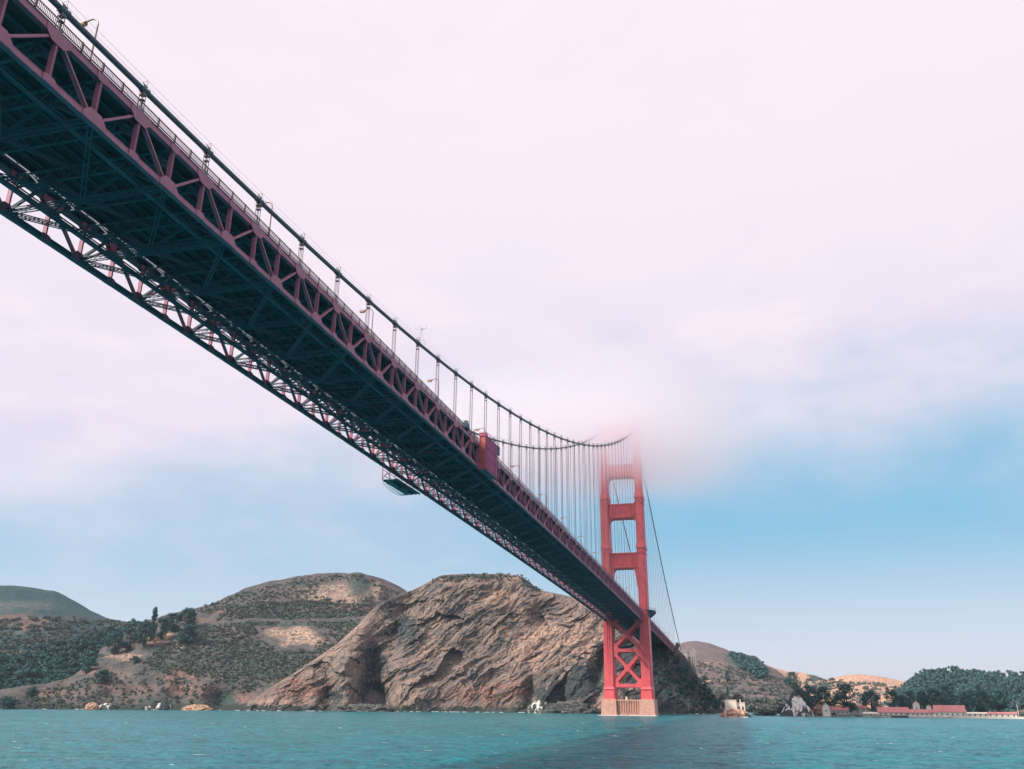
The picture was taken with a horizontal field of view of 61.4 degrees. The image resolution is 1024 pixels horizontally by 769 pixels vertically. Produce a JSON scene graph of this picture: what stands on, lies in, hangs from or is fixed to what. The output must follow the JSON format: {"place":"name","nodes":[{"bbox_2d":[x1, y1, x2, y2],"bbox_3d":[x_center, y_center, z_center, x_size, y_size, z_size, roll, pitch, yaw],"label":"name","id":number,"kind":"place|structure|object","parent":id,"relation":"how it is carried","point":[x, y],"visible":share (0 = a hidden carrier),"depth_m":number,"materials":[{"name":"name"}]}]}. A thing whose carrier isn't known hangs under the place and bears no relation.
{"place":"outdoors","nodes":[
{"label":"outdoors","id":0,"kind":"place"},
{"bbox_2d":[0,585,142,679],"bbox_3d":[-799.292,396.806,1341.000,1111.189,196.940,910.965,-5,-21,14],"label":"hill","id":1,"kind":"structure","parent":0,"point":[23,603],"depth_m":1369.50,"materials":[{"name":"green plant"}]},
{"bbox_2d":[0,615,126,663],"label":"scrub","id":2,"kind":"object","parent":1,"relation":"on","point":[46,625],"visible":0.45,"depth_m":1223.92,"materials":[{"name":"green plant"}]},
{"bbox_2d":[0,618,148,689],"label":"woodland","id":3,"kind":"object","parent":1,"relation":"on","point":[60,661],"visible":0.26,"depth_m":1051.83,"materials":[{"name":"green plant"}]},
{"bbox_2d":[0,616,386,709],"bbox_3d":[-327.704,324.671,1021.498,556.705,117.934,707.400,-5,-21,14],"label":"hill","id":4,"kind":"structure","parent":0,"point":[287,635],"depth_m":873.27,"materials":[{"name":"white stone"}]},
{"bbox_2d":[0,696,24,708],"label":"bush","id":5,"kind":"object","parent":4,"relation":"on","point":[7,702],"visible":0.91,"depth_m":753.58,"materials":[{"name":"green plant"}]},
{"bbox_2d":[24,686,38,698],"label":"bush","id":6,"kind":"object","parent":4,"relation":"on","point":[30,692],"visible":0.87,"depth_m":807.56,"materials":[{"name":"green plant"}]},
{"bbox_2d":[79,656,98,672],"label":"bush","id":7,"kind":"object","parent":4,"relation":"on","point":[89,662],"visible":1,"depth_m":889.19,"materials":[{"name":"green plant"}]},
{"bbox_2d":[92,668,113,683],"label":"bush","id":8,"kind":"object","parent":4,"relation":"on","point":[102,673],"visible":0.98,"depth_m":844.18,"materials":[{"name":"green plant"}]},
{"bbox_2d":[104,632,125,654],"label":"tree","id":9,"kind":"object","parent":4,"relation":"on","point":[114,640],"visible":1,"depth_m":945.06,"materials":[{"name":"green plant"}]},
{"bbox_2d":[23,663,220,708],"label":"scrub","id":10,"kind":"object","parent":4,"relation":"on","point":[30,703],"visible":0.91,"depth_m":821.95,"materials":[{"name":"green plant"}]},
{"bbox_2d":[121,627,139,649],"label":"tree","id":11,"kind":"object","parent":4,"relation":"on","point":[130,630],"visible":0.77,"depth_m":959.76,"materials":[{"name":"green plant"}]},
{"bbox_2d":[129,656,142,663],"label":"bush","id":12,"kind":"object","parent":4,"relation":"on","point":[136,658],"visible":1,"depth_m":902.16,"materials":[{"name":"green plant"}]},
{"bbox_2d":[126,637,160,649],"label":"rock outcrop","id":13,"kind":"object","parent":4,"relation":"on","point":[135,644],"visible":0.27,"depth_m":959.27,"materials":[{"name":"stone"}]},
{"bbox_2d":[134,620,156,646],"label":"tree","id":14,"kind":"object","parent":4,"relation":"on","point":[144,631],"visible":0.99,"depth_m":943.21,"materials":[{"name":"green plant"}]},
{"bbox_2d":[145,607,159,640],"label":"tree","id":15,"kind":"object","parent":4,"relation":"on","point":[154,616],"visible":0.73,"depth_m":965.10,"materials":[{"name":"green plant"}]},
{"bbox_2d":[156,617,170,639],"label":"tree","id":16,"kind":"object","parent":4,"relation":"on","point":[164,627],"visible":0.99,"depth_m":971.47,"materials":[{"name":"green plant"}]},
{"bbox_2d":[165,613,181,632],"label":"tree","id":17,"kind":"object","parent":4,"relation":"on","point":[174,627],"visible":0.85,"depth_m":994.65,"materials":[{"name":"green plant"}]},
{"bbox_2d":[177,607,197,626],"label":"tree","id":18,"kind":"object","parent":4,"relation":"on","point":[192,614],"visible":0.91,"depth_m":1005.67,"materials":[{"name":"green plant"}]},
{"bbox_2d":[176,624,200,643],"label":"tree","id":19,"kind":"object","parent":4,"relation":"on","point":[187,639],"visible":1,"depth_m":949.44,"materials":[{"name":"green plant"}]},
{"bbox_2d":[142,618,361,692],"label":"scrub","id":20,"kind":"object","parent":4,"relation":"on","point":[235,650],"visible":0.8,"depth_m":927.22,"materials":[{"name":"green plant"}]},
{"bbox_2d":[99,572,406,655],"bbox_3d":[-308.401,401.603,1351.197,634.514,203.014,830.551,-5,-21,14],"label":"hill","id":21,"kind":"structure","parent":0,"point":[344,589],"depth_m":1284.30,"materials":[{"name":"brown soil"}]},
{"bbox_2d":[187,574,398,614],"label":"scrub","id":22,"kind":"object","parent":21,"relation":"on","point":[327,599],"visible":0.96,"depth_m":1274.29,"materials":[{"name":"green plant"}]},
{"bbox_2d":[217,599,375,620],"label":"scrub","id":23,"kind":"object","parent":21,"relation":"on","point":[242,612],"visible":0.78,"depth_m":1233.21,"materials":[{"name":"green plant"}]},
{"bbox_2d":[236,574,724,713],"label":"cliff","id":24,"kind":"structure","parent":0,"point":[504,645],"depth_m":849.06,"materials":[{"name":"brown stone"}]},
{"bbox_2d":[432,573,540,591],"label":"grass","id":25,"kind":"structure","parent":24,"relation":"on","point":[483,576],"depth_m":935.27,"materials":[{"name":"green plant"}]},
{"bbox_2d":[652,645,724,709],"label":"scrub","id":26,"kind":"object","parent":24,"relation":"on","point":[717,704],"visible":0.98,"depth_m":852.42,"materials":[{"name":"green plant"}]},
{"bbox_2d":[682,647,696,674],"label":"concrete pylon","id":27,"kind":"object","parent":24,"relation":"on","point":[692,661],"visible":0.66,"depth_m":971.18,"materials":[{"name":"grey concrete"}]},
{"bbox_2d":[0,709,1023,768],"bbox_3d":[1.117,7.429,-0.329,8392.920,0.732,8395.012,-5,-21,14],"label":"water","id":28,"kind":"structure","parent":0,"point":[117,739],"depth_m":173.03,"materials":[{"name":"teal liquid"}]},
{"bbox_2d":[84,702,99,709],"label":"shore rock","id":29,"kind":"object","parent":28,"relation":"in","point":[92,706],"visible":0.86,"depth_m":758.48,"materials":[{"name":"brown stone"}]},
{"bbox_2d":[99,703,119,709],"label":"shore rock","id":30,"kind":"object","parent":28,"relation":"in","point":[107,706],"visible":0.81,"depth_m":764.77,"materials":[{"name":"grey stone"}]},
{"bbox_2d":[133,704,151,709],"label":"shore rock","id":31,"kind":"object","parent":28,"relation":"in","point":[143,707],"visible":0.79,"depth_m":773.69,"materials":[{"name":"grey stone"}]},
{"bbox_2d":[155,701,170,709],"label":"shore rock","id":32,"kind":"object","parent":28,"relation":"in","point":[165,705],"visible":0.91,"depth_m":778.61,"materials":[{"name":"grey stone"}]},
{"bbox_2d":[182,704,212,709],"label":"shore rock","id":33,"kind":"object","parent":28,"relation":"in","point":[197,707],"visible":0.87,"depth_m":780.89,"materials":[{"name":"brown stone"}]},
{"bbox_2d":[0,0,680,715],"bbox_3d":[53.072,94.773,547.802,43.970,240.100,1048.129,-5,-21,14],"label":"suspension bridge","id":34,"kind":"structure","parent":28,"relation":"in","point":[92,148],"depth_m":164.71,"materials":[{"name":"red metal"}]},
{"bbox_2d":[79,19,98,56],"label":"street lamp","id":35,"kind":"object","parent":34,"relation":"on","point":[84,23],"visible":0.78,"depth_m":114.25,"materials":[{"name":"metal"}]},
{"bbox_2d":[255,202,272,235],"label":"street lamp","id":36,"kind":"object","parent":34,"relation":"on","point":[270,216],"visible":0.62,"depth_m":154.63,"materials":[{"name":"metal"}]},
{"bbox_2d":[359,309,372,334],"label":"street lamp","id":37,"kind":"object","parent":34,"relation":"on","point":[362,311],"visible":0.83,"depth_m":197.23,"materials":[{"name":"metal"}]},
{"bbox_2d":[382,467,419,495],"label":"hanging platform","id":38,"kind":"structure","parent":34,"relation":"hanging from","point":[401,486],"depth_m":269.62,"materials":[{"name":"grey metal"}]},
{"bbox_2d":[463,420,469,430],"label":"service cart","id":39,"kind":"object","parent":34,"relation":"on","point":[466,425],"visible":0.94,"depth_m":250.72,"materials":[{"name":"metal"}]},
{"bbox_2d":[479,432,499,479],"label":"maintenance enclosure","id":40,"kind":"object","parent":34,"relation":"hanging from","point":[489,450],"visible":1,"depth_m":262.82,"materials":[{"name":"metal"}]},
{"bbox_2d":[328,703,396,711],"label":"shore rock","id":41,"kind":"object","parent":28,"relation":"in","point":[362,707],"visible":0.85,"depth_m":778.02,"materials":[{"name":"grey stone"}]},
{"bbox_2d":[247,710,718,715],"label":"surf","id":42,"kind":"structure","parent":28,"relation":"on","point":[524,712],"depth_m":624.80,"materials":[{"name":"white liquid"}]},
{"bbox_2d":[526,700,548,712],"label":"shore rock","id":43,"kind":"object","parent":28,"relation":"in","point":[537,706],"visible":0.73,"depth_m":771.96,"materials":[{"name":"white stone"}]},
{"bbox_2d":[540,700,600,713],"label":"shore rock","id":44,"kind":"object","parent":28,"relation":"in","point":[574,707],"visible":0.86,"depth_m":755.98,"materials":[{"name":"grey stone"}]},
{"bbox_2d":[720,709,749,716],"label":"shore rock","id":45,"kind":"object","parent":28,"relation":"in","point":[734,713],"visible":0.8,"depth_m":589.62,"materials":[{"name":"beige stone"}]},
{"bbox_2d":[724,699,744,710],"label":"fog station","id":46,"kind":"object","parent":45,"relation":"on","point":[731,704],"visible":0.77,"depth_m":598.10,"materials":[{"name":"white paint"}]},
{"bbox_2d":[752,708,779,715],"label":"bush","id":47,"kind":"object","parent":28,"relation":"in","point":[766,712],"visible":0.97,"depth_m":707.03,"materials":[{"name":"green plant"}]},
{"bbox_2d":[772,704,784,713],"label":"bush","id":48,"kind":"object","parent":28,"relation":"in","point":[780,709],"visible":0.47,"depth_m":703.45,"materials":[{"name":"green plant"}]},
{"bbox_2d":[780,690,814,715],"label":"sea stack","id":49,"kind":"object","parent":28,"relation":"in","point":[795,704],"visible":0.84,"depth_m":684.38,"materials":[{"name":"grey stone"}]},
{"bbox_2d":[811,702,822,715],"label":"sea stack","id":50,"kind":"object","parent":28,"relation":"in","point":[817,710],"visible":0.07,"depth_m":717.54,"materials":[{"name":"brown stone"}]},
{"bbox_2d":[831,713,907,717],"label":"jetty","id":51,"kind":"object","parent":28,"relation":"in","point":[892,716],"visible":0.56,"depth_m":640.52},
{"bbox_2d":[0,0,1023,681],"label":"sky","id":52,"kind":"structure","parent":0,"point":[783,240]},
{"bbox_2d":[675,641,811,711],"bbox_3d":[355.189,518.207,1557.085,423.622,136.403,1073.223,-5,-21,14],"label":"hill","id":53,"kind":"structure","parent":0,"point":[707,653],"depth_m":1486.42,"materials":[{"name":"brown soil"}]},
{"bbox_2d":[702,675,707,682],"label":"tree","id":54,"kind":"object","parent":53,"relation":"on","point":[704,677],"visible":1,"depth_m":1277.14,"materials":[{"name":"green plant"}]},
{"bbox_2d":[714,691,726,698],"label":"bush","id":55,"kind":"object","parent":53,"relation":"on","point":[719,694],"visible":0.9,"depth_m":1145.92,"materials":[{"name":"green plant"}]},
{"bbox_2d":[724,670,732,682],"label":"tree","id":56,"kind":"object","parent":53,"relation":"on","point":[727,676],"visible":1,"depth_m":1294.18,"materials":[{"name":"green plant"}]},
{"bbox_2d":[729,693,745,704],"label":"bush","id":57,"kind":"object","parent":53,"relation":"on","point":[737,696],"visible":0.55,"depth_m":728.37,"materials":[{"name":"green plant"}]},
{"bbox_2d":[728,651,768,678],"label":"woodland","id":58,"kind":"object","parent":53,"relation":"on","point":[755,667],"visible":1,"depth_m":1534.47,"materials":[{"name":"green plant"}]},
{"bbox_2d":[697,661,809,707],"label":"scrub","id":59,"kind":"object","parent":53,"relation":"on","point":[743,676],"visible":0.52,"depth_m":1323.58,"materials":[{"name":"green plant"}]},
{"bbox_2d":[744,696,787,711],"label":"scrub","id":60,"kind":"object","parent":53,"relation":"on","point":[753,706],"visible":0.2,"depth_m":1115.22,"materials":[{"name":"green plant"}]},
{"bbox_2d":[783,671,802,689],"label":"tree","id":61,"kind":"object","parent":53,"relation":"on","point":[789,680],"visible":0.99,"depth_m":1453.78,"materials":[{"name":"green plant"}]},
{"bbox_2d":[767,665,903,711],"bbox_3d":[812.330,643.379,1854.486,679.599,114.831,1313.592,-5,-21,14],"label":"hill","id":62,"kind":"structure","parent":0,"point":[855,678],"depth_m":1955.43,"materials":[{"name":"brown soil"}]},
{"bbox_2d":[796,676,899,701],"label":"scrub","id":63,"kind":"object","parent":62,"relation":"on","point":[840,681],"visible":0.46,"depth_m":1827.82,"materials":[{"name":"green plant"}]},
{"bbox_2d":[876,694,892,711],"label":"hill","id":64,"kind":"structure","parent":0,"point":[883,700],"depth_m":1394.16,"materials":[{"name":"brown soil"}]},
{"bbox_2d":[849,710,1023,716],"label":"shore","id":65,"kind":"structure","parent":0,"point":[1021,713],"depth_m":830.02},
{"bbox_2d":[795,688,806,698],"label":"tree","id":66,"kind":"object","parent":65,"relation":"on","point":[798,690],"visible":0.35,"depth_m":717.78,"materials":[{"name":"green plant"}]},
{"bbox_2d":[800,684,819,708],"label":"tree","id":67,"kind":"object","parent":65,"relation":"on","point":[808,689],"visible":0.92,"depth_m":704.79,"materials":[{"name":"green plant"}]},
{"bbox_2d":[813,686,837,708],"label":"tree","id":68,"kind":"object","parent":65,"relation":"on","point":[825,698],"visible":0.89,"depth_m":700.56,"materials":[{"name":"green plant"}]},
{"bbox_2d":[821,703,829,715],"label":"house","id":69,"kind":"structure","parent":65,"relation":"on","point":[826,709],"depth_m":690.87,"materials":[{"name":"beige paint"}]},
{"bbox_2d":[829,705,849,716],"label":"house","id":70,"kind":"structure","parent":65,"relation":"on","point":[839,710],"depth_m":689.65,"materials":[{"name":"concrete"}]},
{"bbox_2d":[832,683,857,712],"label":"tree","id":71,"kind":"object","parent":65,"relation":"on","point":[840,695],"visible":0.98,"depth_m":695.58,"materials":[{"name":"green plant"}]},
{"bbox_2d":[855,705,866,714],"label":"house","id":72,"kind":"structure","parent":65,"relation":"on","point":[861,709],"depth_m":695.97,"materials":[{"name":"white paint"}]},
{"bbox_2d":[856,689,884,711],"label":"tree","id":73,"kind":"object","parent":65,"relation":"on","point":[870,694],"visible":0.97,"depth_m":685.44,"materials":[{"name":"green plant"}]},
{"bbox_2d":[863,712,877,714],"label":"house","id":74,"kind":"structure","parent":65,"relation":"on","point":[870,713],"depth_m":675.43,"materials":[{"name":"beige paint"}]},
{"bbox_2d":[877,707,908,714],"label":"house","id":75,"kind":"structure","parent":65,"relation":"on","point":[893,710],"depth_m":669.19,"materials":[{"name":"beige paint"}]},
{"bbox_2d":[884,689,901,706],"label":"tree","id":76,"kind":"object","parent":65,"relation":"on","point":[892,693],"visible":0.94,"depth_m":702.39,"materials":[{"name":"green plant"}]},
{"bbox_2d":[898,696,906,706],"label":"tree","id":77,"kind":"object","parent":65,"relation":"on","point":[903,702],"visible":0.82,"depth_m":703.36,"materials":[{"name":"green plant"}]},
{"bbox_2d":[901,690,917,708],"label":"tree","id":78,"kind":"object","parent":65,"relation":"on","point":[911,699],"visible":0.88,"depth_m":706.10,"materials":[{"name":"green plant"}]},
{"bbox_2d":[912,700,919,708],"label":"house","id":79,"kind":"structure","parent":65,"relation":"on","point":[916,705],"depth_m":686.66,"materials":[{"name":"beige paint"}]},
{"bbox_2d":[908,709,933,715],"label":"house","id":80,"kind":"structure","parent":65,"relation":"on","point":[927,712],"depth_m":661.12,"materials":[{"name":"beige paint"}]},
{"bbox_2d":[917,690,929,708],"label":"tree","id":81,"kind":"object","parent":65,"relation":"on","point":[921,698],"visible":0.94,"depth_m":709.85,"materials":[{"name":"green plant"}]},
{"bbox_2d":[925,688,941,708],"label":"tree","id":82,"kind":"object","parent":65,"relation":"on","point":[935,698],"visible":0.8,"depth_m":708.34,"materials":[{"name":"green plant"}]},
{"bbox_2d":[865,715,1023,718],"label":"quay wall","id":83,"kind":"structure","parent":65,"relation":"on","point":[998,717],"depth_m":629.15,"materials":[{"name":"white paint"}]},
{"bbox_2d":[936,683,957,704],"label":"tree","id":84,"kind":"object","parent":65,"relation":"on","point":[946,698],"visible":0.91,"depth_m":708.84,"materials":[{"name":"green plant"}]},
{"bbox_2d":[933,705,965,715],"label":"house","id":85,"kind":"structure","parent":65,"relation":"on","point":[950,710],"depth_m":652.72,"materials":[{"name":"beige paint"}]},
{"bbox_2d":[956,691,980,711],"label":"tree","id":86,"kind":"object","parent":65,"relation":"on","point":[966,695],"visible":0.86,"depth_m":696.66,"materials":[{"name":"green plant"}]},
{"bbox_2d":[966,712,987,715],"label":"house","id":87,"kind":"structure","parent":65,"relation":"on","point":[976,713],"depth_m":638.78,"materials":[{"name":"beige paint"}]},
{"bbox_2d":[969,688,995,711],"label":"tree","id":88,"kind":"object","parent":65,"relation":"on","point":[981,707],"visible":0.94,"depth_m":700.77,"materials":[{"name":"green plant"}]},
{"bbox_2d":[985,687,1011,711],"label":"tree","id":89,"kind":"object","parent":65,"relation":"on","point":[998,694],"visible":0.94,"depth_m":702.83,"materials":[{"name":"green plant"}]},
{"bbox_2d":[987,712,1016,716],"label":"house","id":90,"kind":"structure","parent":65,"relation":"on","point":[1012,714],"depth_m":628.99,"materials":[{"name":"white paint"}]},
{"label":"hill","id":91,"kind":"structure","parent":0,"visible":0},
{"bbox_2d":[893,665,1023,711],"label":"woodland","id":92,"kind":"object","parent":91,"relation":"on","point":[972,680],"visible":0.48,"depth_m":1325.87,"materials":[{"name":"green plant"}]}
]}

